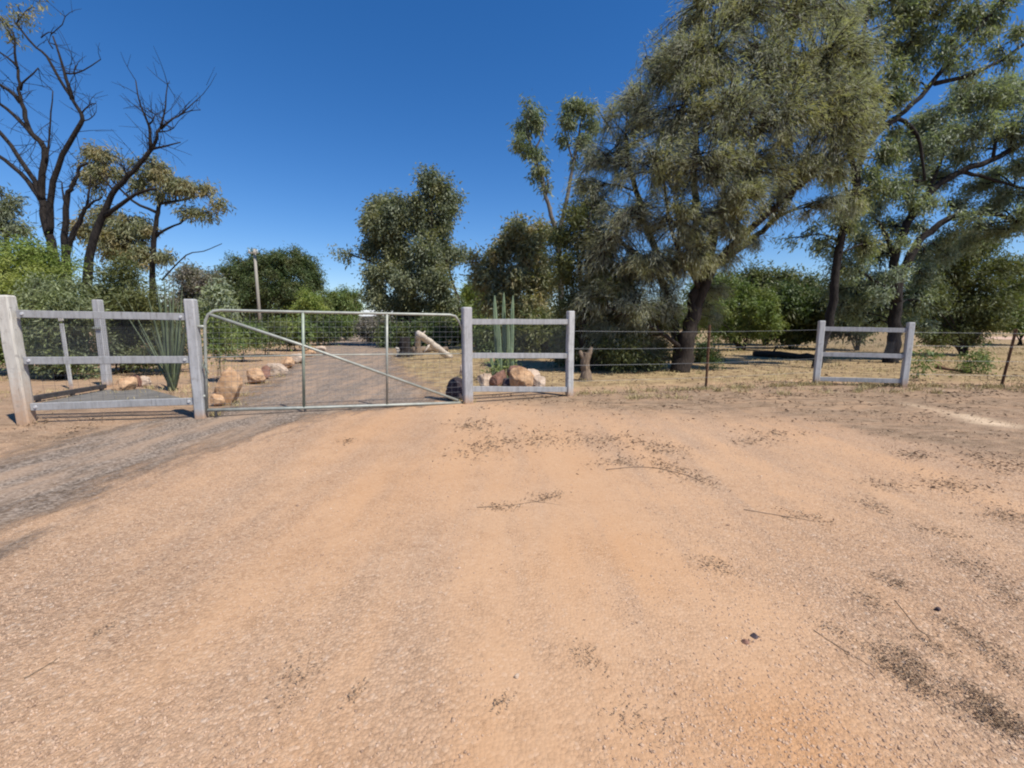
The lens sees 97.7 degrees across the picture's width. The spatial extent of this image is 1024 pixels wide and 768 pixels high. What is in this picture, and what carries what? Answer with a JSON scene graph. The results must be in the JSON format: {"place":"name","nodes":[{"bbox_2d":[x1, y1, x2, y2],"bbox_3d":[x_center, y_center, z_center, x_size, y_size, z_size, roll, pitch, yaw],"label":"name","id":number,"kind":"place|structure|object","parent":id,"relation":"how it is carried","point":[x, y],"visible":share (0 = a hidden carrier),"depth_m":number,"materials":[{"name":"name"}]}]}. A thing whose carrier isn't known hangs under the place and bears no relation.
{"place":"outdoors","nodes":[
{"label":"outdoors","id":0,"kind":"place"},
{"bbox_2d":[0,334,450,556],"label":"driveway","id":1,"kind":"structure","parent":0,"point":[60,472],"depth_m":5.96,"materials":[{"name":"beige gravel"}]},
{"bbox_2d":[210,393,224,405],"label":"rock","id":2,"kind":"object","parent":1,"relation":"on","point":[218,400],"visible":0.94,"depth_m":7.88,"materials":[{"name":"beige stone"}]},
{"bbox_2d":[247,368,265,383],"bbox_3d":[-6.193,-0.190,10.824,0.449,0.408,0.401,-2,8,-13],"label":"rock","id":3,"kind":"object","parent":1,"relation":"on","point":[255,376],"visible":0.95,"depth_m":10.70,"materials":[{"name":"beige stone"}]},
{"bbox_2d":[266,363,287,376],"bbox_3d":[-6.486,-0.354,12.379,0.533,0.460,0.368,-8,11,-44],"label":"rock","id":4,"kind":"object","parent":1,"relation":"on","point":[275,369],"visible":0.53,"depth_m":12.23,"materials":[{"name":"stone"}]},
{"bbox_2d":[279,357,294,368],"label":"rock","id":5,"kind":"object","parent":1,"relation":"on","point":[290,360],"visible":0.7,"depth_m":14.42,"materials":[{"name":"beige stone"}]},
{"bbox_2d":[289,353,305,362],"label":"rock","id":6,"kind":"object","parent":1,"relation":"on","point":[297,359],"visible":0.51,"depth_m":16.14,"materials":[{"name":"stone"}]},
{"bbox_2d":[301,350,315,354],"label":"rock","id":7,"kind":"object","parent":1,"relation":"on","point":[309,351],"visible":0.51,"depth_m":19.70,"materials":[{"name":"beige stone"}]},
{"bbox_2d":[315,346,325,350],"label":"rock","id":8,"kind":"object","parent":1,"relation":"on","point":[322,348],"visible":0.62,"depth_m":23.10,"materials":[{"name":"stone"}]},
{"bbox_2d":[0,325,1023,767],"bbox_3d":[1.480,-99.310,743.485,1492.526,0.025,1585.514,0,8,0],"label":"ground","id":9,"kind":"structure","parent":0,"point":[556,731],"depth_m":2.56,"materials":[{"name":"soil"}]},
{"bbox_2d":[0,183,43,250],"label":"gum tree","id":10,"kind":"object","parent":9,"relation":"on","point":[9,207],"visible":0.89,"depth_m":16.24,"materials":[{"name":"green plant"}]},
{"bbox_2d":[24,657,58,678],"bbox_3d":[-1.973,1.198,1.889,0.030,0.006,0.124,2,8,14],"label":"fallen stick","id":11,"kind":"object","parent":9,"relation":"on","point":[41,668],"visible":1,"depth_m":1.88,"materials":[{"name":"brown wood"}]},
{"bbox_2d":[0,219,96,372],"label":"shrub","id":12,"kind":"object","parent":9,"relation":"on","point":[29,257],"visible":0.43,"depth_m":12.16,"materials":[{"name":"green plant"}]},
{"bbox_2d":[0,0,113,286],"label":"bare tree","id":13,"kind":"object","parent":9,"relation":"on","point":[46,208],"visible":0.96,"depth_m":13.16,"materials":[{"name":"black plant"}]},
{"bbox_2d":[58,318,73,388],"bbox_3d":[-9.818,-0.561,9.864,0.113,1.764,0.036,0,8,0],"label":"picket","id":14,"kind":"object","parent":9,"relation":"on","point":[69,375],"visible":0.56,"depth_m":9.84,"materials":[{"name":"white paint"}]},
{"bbox_2d":[0,269,133,380],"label":"shrub","id":15,"kind":"object","parent":9,"relation":"on","point":[61,296],"visible":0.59,"depth_m":11.29,"materials":[{"name":"green plant"}]},
{"bbox_2d":[33,384,106,401],"bbox_3d":[-8.839,0.201,8.995,0.070,0.185,1.607,-1,8,-4],"label":"ground rail","id":16,"kind":"object","parent":9,"relation":"on","point":[40,397],"visible":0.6,"depth_m":8.88,"materials":[{"name":"wood"}]},
{"bbox_2d":[92,300,112,386],"bbox_3d":[-9.398,-0.828,10.266,0.180,2.182,0.188,0,8,0],"label":"fence post","id":17,"kind":"object","parent":9,"relation":"on","point":[98,306],"visible":0.56,"depth_m":10.21,"materials":[{"name":"grey wood"}]},
{"bbox_2d":[0,295,207,424],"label":"rail fence","id":18,"kind":"object","parent":9,"relation":"on","point":[17,362],"visible":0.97,"depth_m":6.53,"materials":[{"name":"white paint"}]},
{"bbox_2d":[197,309,463,417],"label":"farm gate","id":19,"kind":"structure","parent":18,"relation":"attached to","point":[303,369],"depth_m":7.27,"materials":[{"name":"metal"}]},
{"bbox_2d":[42,389,179,402],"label":"concrete slab","id":20,"kind":"structure","parent":9,"relation":"on","point":[105,396],"depth_m":8.61,"materials":[{"name":"grey concrete"}]},
{"bbox_2d":[111,377,137,390],"bbox_3d":[-8.216,0.049,9.499,0.461,0.403,0.401,-4,9,-29],"label":"rock","id":21,"kind":"object","parent":9,"relation":"on","point":[129,383],"visible":0.74,"depth_m":9.41,"materials":[{"name":"beige stone"}]},
{"bbox_2d":[129,375,141,386],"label":"rock","id":22,"kind":"object","parent":9,"relation":"on","point":[139,380],"visible":0.33,"depth_m":10.35,"materials":[{"name":"beige stone"}]},
{"bbox_2d":[79,246,202,374],"bbox_3d":[-11.056,-2.063,12.914,3.852,3.663,2.686,0,8,0],"label":"shrub","id":23,"kind":"object","parent":9,"relation":"on","point":[123,284],"visible":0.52,"depth_m":12.64,"materials":[{"name":"green plant"}]},
{"bbox_2d":[57,138,235,298],"bbox_3d":[-14.650,-5.767,18.453,6.935,8.307,2.612,0,8,0],"label":"gum tree","id":24,"kind":"object","parent":9,"relation":"on","point":[126,233],"visible":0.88,"depth_m":18.05,"materials":[{"name":"green plant"}]},
{"bbox_2d":[141,376,151,385],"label":"rock","id":25,"kind":"object","parent":9,"relation":"on","point":[144,379],"visible":0.77,"depth_m":10.44,"materials":[{"name":"stone"}]},
{"bbox_2d":[77,48,216,345],"bbox_3d":[-10.762,-4.916,13.018,4.955,8.243,1.691,0,8,0],"label":"bare tree","id":26,"kind":"object","parent":9,"relation":"on","point":[107,211],"visible":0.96,"depth_m":12.86,"materials":[{"name":"black plant"}]},
{"bbox_2d":[111,279,185,389],"bbox_3d":[-7.646,-1.098,9.683,2.241,2.453,0.756,5,9,31],"label":"agave","id":27,"kind":"object","parent":9,"relation":"on","point":[173,378],"visible":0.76,"depth_m":9.56,"materials":[{"name":"green plant"}]},
{"bbox_2d":[159,258,229,322],"bbox_3d":[-23.741,-6.173,33.344,5.074,6.327,5.059,0,8,0],"label":"shrub","id":28,"kind":"object","parent":9,"relation":"on","point":[191,276],"visible":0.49,"depth_m":32.87,"materials":[{"name":"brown plant"}]},
{"bbox_2d":[180,297,247,382],"bbox_3d":[-7.228,-1.062,11.053,1.336,2.138,1.750,0,8,0],"label":"shrub","id":29,"kind":"object","parent":9,"relation":"on","point":[217,336],"visible":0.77,"depth_m":10.92,"materials":[{"name":"green plant"}]},
{"bbox_2d":[182,276,245,342],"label":"shrub","id":30,"kind":"object","parent":9,"relation":"on","point":[221,292],"visible":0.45,"depth_m":25.00,"materials":[{"name":"green plant"}]},
{"bbox_2d":[212,367,242,404],"bbox_3d":[-5.127,0.091,8.081,0.492,0.804,0.378,-2,8,-13],"label":"rock","id":31,"kind":"object","parent":9,"relation":"on","point":[223,385],"visible":0.75,"depth_m":7.96,"materials":[{"name":"beige stone"}]},
{"bbox_2d":[215,317,277,361],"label":"shrub","id":32,"kind":"object","parent":9,"relation":"on","point":[251,338],"visible":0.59,"depth_m":16.73,"materials":[{"name":"green plant"}]},
{"bbox_2d":[248,249,261,322],"bbox_3d":[-22.342,-7.663,39.264,0.840,8.140,0.405,0,8,0],"label":"power pole","id":33,"kind":"object","parent":9,"relation":"on","point":[254,252],"visible":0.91,"depth_m":39.07,"materials":[{"name":"wood"}]},
{"bbox_2d":[235,314,292,354],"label":"shrub","id":34,"kind":"object","parent":9,"relation":"on","point":[274,328],"visible":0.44,"depth_m":19.73,"materials":[{"name":"green plant"}]},
{"bbox_2d":[261,365,270,378],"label":"rock","id":35,"kind":"object","parent":9,"relation":"on","point":[265,369],"visible":0.72,"depth_m":11.67,"materials":[{"name":"beige stone"}]},
{"bbox_2d":[201,241,331,324],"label":"round tree","id":36,"kind":"object","parent":9,"relation":"on","point":[283,269],"visible":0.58,"depth_m":43.39,"materials":[{"name":"green plant"}]},
{"bbox_2d":[257,313,322,350],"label":"shrub","id":37,"kind":"object","parent":9,"relation":"on","point":[293,326],"visible":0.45,"depth_m":23.41,"materials":[{"name":"green plant"}]},
{"bbox_2d":[280,285,334,319],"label":"shrub","id":38,"kind":"object","parent":9,"relation":"on","point":[309,302],"visible":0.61,"depth_m":40.72,"materials":[{"name":"green plant"}]},
{"bbox_2d":[291,309,350,345],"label":"shrub","id":39,"kind":"object","parent":9,"relation":"on","point":[326,324],"visible":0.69,"depth_m":29.26,"materials":[{"name":"green plant"}]},
{"bbox_2d":[321,283,366,320],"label":"round tree","id":40,"kind":"object","parent":9,"relation":"on","point":[344,300],"visible":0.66,"depth_m":48.51,"materials":[{"name":"green plant"}]},
{"bbox_2d":[331,310,360,339],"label":"shrub","id":41,"kind":"object","parent":9,"relation":"on","point":[347,323],"visible":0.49,"depth_m":37.15,"materials":[{"name":"green plant"}]},
{"bbox_2d":[351,309,394,341],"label":"shrub","id":42,"kind":"object","parent":9,"relation":"on","point":[363,327],"visible":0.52,"depth_m":33.67,"materials":[{"name":"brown plant"}]},
{"bbox_2d":[358,310,392,320],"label":"shed","id":43,"kind":"structure","parent":9,"relation":"on","point":[359,315],"depth_m":63.57,"materials":[{"name":"metal"}]},
{"bbox_2d":[370,316,414,347],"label":"shrub","id":44,"kind":"object","parent":9,"relation":"on","point":[396,332],"visible":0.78,"depth_m":26.48,"materials":[{"name":"green plant"}]},
{"bbox_2d":[327,162,474,344],"bbox_3d":[-6.929,-7.965,28.282,9.610,11.445,5.282,0,8,0],"label":"gum tree","id":45,"kind":"object","parent":9,"relation":"on","point":[386,221],"visible":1,"depth_m":27.51,"materials":[{"name":"green plant"}]},
{"bbox_2d":[397,337,412,357],"bbox_3d":[-4.654,-1.574,19.507,0.838,0.980,0.834,0,8,0],"label":"tree stump","id":46,"kind":"object","parent":9,"relation":"on","point":[404,342],"visible":0.81,"depth_m":19.32,"materials":[{"name":"grey wood"}]},
{"bbox_2d":[414,336,422,355],"bbox_3d":[-4.246,-1.670,20.193,0.467,0.984,0.460,0,8,0],"label":"tree stump","id":47,"kind":"object","parent":9,"relation":"on","point":[417,344],"visible":0.59,"depth_m":20.06,"materials":[{"name":"brown wood"}]},
{"bbox_2d":[398,310,457,347],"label":"shrub","id":48,"kind":"object","parent":9,"relation":"on","point":[425,324],"visible":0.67,"depth_m":26.36,"materials":[{"name":"green plant"}]},
{"bbox_2d":[411,346,447,351],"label":"rocks","id":49,"kind":"object","parent":9,"relation":"on","point":[423,348],"visible":0.3,"depth_m":22.26,"materials":[{"name":"beige stone"}]},
{"bbox_2d":[415,331,452,357],"bbox_3d":[-3.146,-1.535,18.166,0.319,1.290,1.887,6,10,36],"label":"log","id":50,"kind":"object","parent":9,"relation":"on","point":[424,338],"visible":0.9,"depth_m":17.85,"materials":[{"name":"brown wood"}]},
{"bbox_2d":[446,377,462,400],"bbox_3d":[-1.057,0.104,8.596,0.448,0.510,0.316,-3,8,-22],"label":"rock","id":51,"kind":"object","parent":9,"relation":"on","point":[454,388],"visible":0.62,"depth_m":8.48,"materials":[{"name":"grey stone"}]},
{"bbox_2d":[448,297,491,344],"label":"shrub","id":52,"kind":"object","parent":9,"relation":"on","point":[458,339],"visible":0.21,"depth_m":28.56,"materials":[{"name":"green plant"}]},
{"bbox_2d":[457,276,486,312],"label":"shrub","id":53,"kind":"object","parent":9,"relation":"on","point":[465,291],"visible":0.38,"depth_m":42.36,"materials":[{"name":"green plant"}]},
{"bbox_2d":[477,373,491,385],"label":"rock","id":54,"kind":"object","parent":9,"relation":"on","point":[482,379],"visible":0.59,"depth_m":10.08,"materials":[{"name":"stone"}]},
{"bbox_2d":[456,313,519,352],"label":"shrub","id":55,"kind":"object","parent":9,"relation":"on","point":[485,347],"visible":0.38,"depth_m":19.66,"materials":[{"name":"green plant"}]},
{"bbox_2d":[489,370,506,385],"bbox_3d":[-0.311,-0.082,10.151,0.335,0.488,0.409,5,9,35],"label":"rock","id":56,"kind":"object","parent":9,"relation":"on","point":[500,376],"visible":0.69,"depth_m":10.00,"materials":[{"name":"brown stone"}]},
{"bbox_2d":[480,349,521,377],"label":"weed bush","id":57,"kind":"object","parent":9,"relation":"on","point":[496,369],"visible":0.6,"depth_m":10.97,"materials":[{"name":"green plant"}]},
{"bbox_2d":[490,293,513,377],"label":"cactus","id":58,"kind":"object","parent":9,"relation":"on","point":[510,338],"visible":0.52,"depth_m":11.08,"materials":[{"name":"green plant"}]},
{"bbox_2d":[503,378,509,385],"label":"rock","id":59,"kind":"object","parent":9,"relation":"on","point":[506,381],"visible":0.45,"depth_m":9.91,"materials":[{"name":"grey stone"}]},
{"bbox_2d":[458,210,557,328],"bbox_3d":[0.288,-5.521,24.421,6.510,7.607,4.359,0,8,0],"label":"gum tree","id":60,"kind":"object","parent":9,"relation":"on","point":[519,240],"visible":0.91,"depth_m":23.82,"materials":[{"name":"green plant"}]},
{"bbox_2d":[0,360,1023,750],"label":"leaf litter","id":61,"kind":"object","parent":9,"relation":"on","point":[918,678],"visible":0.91,"depth_m":3.67,"materials":[{"name":"brown plant"}]},
{"bbox_2d":[0,341,1023,422],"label":"dry grass","id":62,"kind":"structure","parent":9,"relation":"on","point":[813,383],"depth_m":10.58,"materials":[{"name":"beige plant"}]},
{"bbox_2d":[506,365,523,376],"bbox_3d":[0.125,-0.268,10.559,0.448,0.365,0.441,-7,11,-44],"label":"rock","id":63,"kind":"object","parent":9,"relation":"on","point":[509,369],"visible":0.33,"depth_m":10.46,"materials":[{"name":"beige stone"}]},
{"bbox_2d":[461,307,574,403],"bbox_3d":[0.161,-0.438,8.498,2.270,1.986,0.173,-3,8,-22],"label":"rail fence","id":64,"kind":"object","parent":9,"relation":"on","point":[468,355],"visible":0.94,"depth_m":8.38,"materials":[{"name":"wood"}]},
{"bbox_2d":[477,494,559,507],"bbox_3d":[0.107,0.972,3.584,0.744,0.011,0.220,-3,8,-21],"label":"fallen stick","id":65,"kind":"object","parent":9,"relation":"on","point":[517,504],"visible":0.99,"depth_m":3.60,"materials":[{"name":"brown wood"}]},
{"bbox_2d":[509,366,534,386],"bbox_3d":[0.238,-0.085,9.829,0.520,0.612,0.431,-6,10,-38],"label":"rock","id":66,"kind":"object","parent":9,"relation":"on","point":[518,381],"visible":0.65,"depth_m":9.69,"materials":[{"name":"orange stone"}]},
{"bbox_2d":[527,369,540,375],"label":"rock","id":67,"kind":"object","parent":66,"relation":"on","point":[534,372],"visible":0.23,"depth_m":10.01,"materials":[{"name":"stone"}]},
{"bbox_2d":[90,296,965,329],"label":"woodland","id":68,"kind":"object","parent":9,"relation":"on","point":[669,326],"visible":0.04,"depth_m":93.92,"materials":[{"name":"green plant"}]},
{"bbox_2d":[506,302,564,358],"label":"shrub","id":69,"kind":"object","parent":9,"relation":"on","point":[520,337],"visible":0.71,"depth_m":18.44,"materials":[{"name":"green plant"}]},
{"bbox_2d":[533,375,544,386],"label":"rock","id":70,"kind":"object","parent":9,"relation":"on","point":[539,379],"visible":0.66,"depth_m":9.70,"materials":[{"name":"stone"}]},
{"bbox_2d":[506,91,600,326],"bbox_3d":[2.062,-7.266,21.184,4.842,11.927,2.077,0,8,0],"label":"slender gum","id":71,"kind":"object","parent":9,"relation":"on","point":[529,124],"visible":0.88,"depth_m":20.54,"materials":[{"name":"green plant"}]},
{"bbox_2d":[545,320,580,366],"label":"shrub","id":72,"kind":"object","parent":9,"relation":"on","point":[556,360],"visible":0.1,"depth_m":15.08,"materials":[{"name":"green plant"}]},
{"bbox_2d":[578,347,592,380],"bbox_3d":[1.876,-0.469,11.406,0.384,0.966,0.365,0,8,0],"label":"tree stump","id":73,"kind":"object","parent":9,"relation":"on","point":[586,373],"visible":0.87,"depth_m":11.32,"materials":[{"name":"brown wood"}]},
{"bbox_2d":[577,338,637,369],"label":"shrub","id":74,"kind":"object","parent":9,"relation":"on","point":[603,362],"visible":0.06,"depth_m":13.93,"materials":[{"name":"green plant"}]},
{"bbox_2d":[532,193,688,373],"bbox_3d":[2.849,-3.022,13.453,4.785,5.601,3.027,0,8,0],"label":"olive tree","id":75,"kind":"object","parent":9,"relation":"on","point":[565,265],"visible":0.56,"depth_m":13.16,"materials":[{"name":"green plant"}]},
{"bbox_2d":[629,342,672,367],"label":"shrub","id":76,"kind":"object","parent":9,"relation":"on","point":[654,367],"visible":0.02,"depth_m":14.85,"materials":[{"name":"green plant"}]},
{"bbox_2d":[606,466,704,482],"bbox_3d":[1.407,0.862,4.379,0.918,0.012,0.256,4,9,26],"label":"fallen stick","id":77,"kind":"object","parent":9,"relation":"on","point":[650,467],"visible":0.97,"depth_m":4.47,"materials":[{"name":"brown wood"}]},
{"bbox_2d":[601,325,806,388],"bbox_3d":[4.215,-0.484,9.828,6.403,1.620,0.084,-2,8,-16],"label":"wire fence","id":78,"kind":"object","parent":9,"relation":"on","point":[707,356],"visible":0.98,"depth_m":9.84,"materials":[{"name":"metal"}]},
{"bbox_2d":[694,333,727,363],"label":"shrub","id":79,"kind":"object","parent":9,"relation":"on","point":[702,351],"visible":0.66,"depth_m":16.29,"materials":[{"name":"green plant"}]},
{"bbox_2d":[697,350,728,370],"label":"weed bush","id":80,"kind":"object","parent":9,"relation":"on","point":[713,362],"visible":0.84,"depth_m":13.91,"materials":[{"name":"green plant"}]},
{"bbox_2d":[560,0,901,372],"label":"olive tree","id":81,"kind":"object","parent":9,"relation":"on","point":[702,61],"visible":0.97,"depth_m":11.74,"materials":[{"name":"green plant"}]},
{"bbox_2d":[675,270,789,350],"bbox_3d":[11.528,-4.003,23.610,6.756,4.655,3.374,0,8,0],"label":"shrub","id":82,"kind":"object","parent":9,"relation":"on","point":[764,307],"visible":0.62,"depth_m":23.48,"materials":[{"name":"green plant"}]},
{"bbox_2d":[742,639,749,643],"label":"stone","id":83,"kind":"object","parent":9,"relation":"on","point":[745,641],"visible":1,"depth_m":2.03,"materials":[{"name":"brown stone"}]},
{"bbox_2d":[751,633,758,638],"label":"stone","id":84,"kind":"object","parent":9,"relation":"on","point":[754,635],"visible":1,"depth_m":2.07,"materials":[{"name":"grey stone"}]},
{"bbox_2d":[718,251,827,344],"bbox_3d":[16.425,-5.713,29.090,8.596,6.728,5.176,0,8,0],"label":"shrub","id":85,"kind":"object","parent":9,"relation":"on","point":[788,275],"visible":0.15,"depth_m":28.94,"materials":[{"name":"green plant"}]},
{"bbox_2d":[744,509,816,522],"bbox_3d":[2.013,1.006,3.370,0.478,0.008,0.104,4,9,28],"label":"fallen stick","id":86,"kind":"object","parent":9,"relation":"on","point":[775,514],"visible":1,"depth_m":3.41,"materials":[{"name":"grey wood"}]},
{"bbox_2d":[752,345,813,359],"bbox_3d":[11.412,-1.346,18.866,0.327,0.620,2.441,-5,9,-31],"label":"log","id":87,"kind":"object","parent":9,"relation":"on","point":[773,354],"visible":0.94,"depth_m":18.82,"materials":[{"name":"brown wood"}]},
{"bbox_2d":[745,278,843,348],"bbox_3d":[16.116,-3.978,25.482,6.154,4.106,3.459,0,8,0],"label":"shrub","id":88,"kind":"object","parent":9,"relation":"on","point":[795,303],"visible":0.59,"depth_m":25.04,"materials":[{"name":"green plant"}]},
{"bbox_2d":[814,630,871,666],"bbox_3d":[1.456,1.186,1.998,0.061,0.004,0.249,-3,8,-23],"label":"fallen stick","id":89,"kind":"object","parent":9,"relation":"on","point":[838,646],"visible":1,"depth_m":2.02,"materials":[{"name":"brown wood"}]},
{"bbox_2d":[806,272,887,350],"bbox_3d":[18.601,-4.017,23.885,4.936,4.796,3.655,0,8,0],"label":"shrub","id":90,"kind":"object","parent":9,"relation":"on","point":[821,315],"visible":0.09,"depth_m":23.92,"materials":[{"name":"green plant"}]},
{"bbox_2d":[812,321,914,387],"bbox_3d":[8.152,-0.588,10.435,1.891,1.763,0.132,2,8,15],"label":"rail fence","id":91,"kind":"object","parent":9,"relation":"on","point":[908,334],"visible":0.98,"depth_m":10.37,"materials":[{"name":"wood"}]},
{"bbox_2d":[771,0,1023,368],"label":"black trunk gum","id":92,"kind":"object","parent":9,"relation":"on","point":[912,16],"visible":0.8,"depth_m":13.38,"materials":[{"name":"green plant"}]},
{"bbox_2d":[809,60,1023,362],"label":"silver tree","id":93,"kind":"object","parent":9,"relation":"on","point":[987,104],"visible":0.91,"depth_m":15.88,"materials":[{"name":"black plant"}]},
{"bbox_2d":[895,600,940,640],"bbox_3d":[1.988,1.163,2.186,0.072,0.005,0.351,2,8,15],"label":"fallen stick","id":94,"kind":"object","parent":9,"relation":"on","point":[914,624],"visible":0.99,"depth_m":2.17,"materials":[{"name":"brown wood"}]},
{"bbox_2d":[901,342,951,377],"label":"weed bush","id":95,"kind":"object","parent":9,"relation":"on","point":[925,367],"visible":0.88,"depth_m":11.22,"materials":[{"name":"green plant"}]},
{"bbox_2d":[934,365,971,372],"bbox_3d":[13.710,-0.526,13.793,0.338,0.353,1.291,1,8,9],"label":"log","id":96,"kind":"object","parent":9,"relation":"on","point":[945,368],"visible":0.48,"depth_m":13.93,"materials":[{"name":"wood"}]},
{"bbox_2d":[901,236,1023,355],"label":"shrub","id":97,"kind":"object","parent":9,"relation":"on","point":[972,283],"visible":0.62,"depth_m":19.26,"materials":[{"name":"green plant"}]},
{"bbox_2d":[918,329,1023,387],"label":"wire fence","id":98,"kind":"object","parent":9,"relation":"on","point":[1015,333],"visible":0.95,"depth_m":10.10,"materials":[{"name":"metal"}]},
{"bbox_2d":[949,343,1003,373],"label":"weed bush","id":99,"kind":"object","parent":9,"relation":"on","point":[984,359],"visible":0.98,"depth_m":12.96,"materials":[{"name":"green plant"}]},
{"bbox_2d":[993,278,1023,344],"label":"shrub","id":100,"kind":"object","parent":9,"relation":"on","point":[1019,327],"visible":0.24,"depth_m":29.11,"materials":[{"name":"green plant"}]},
{"bbox_2d":[0,0,1023,315],"label":"sky","id":101,"kind":"structure","parent":0,"point":[311,109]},
{"bbox_2d":[986,336,1023,339],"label":"dirt road","id":102,"kind":"structure","parent":0,"point":[1007,338],"depth_m":42.66,"materials":[{"name":"beige soil"}]}
]}

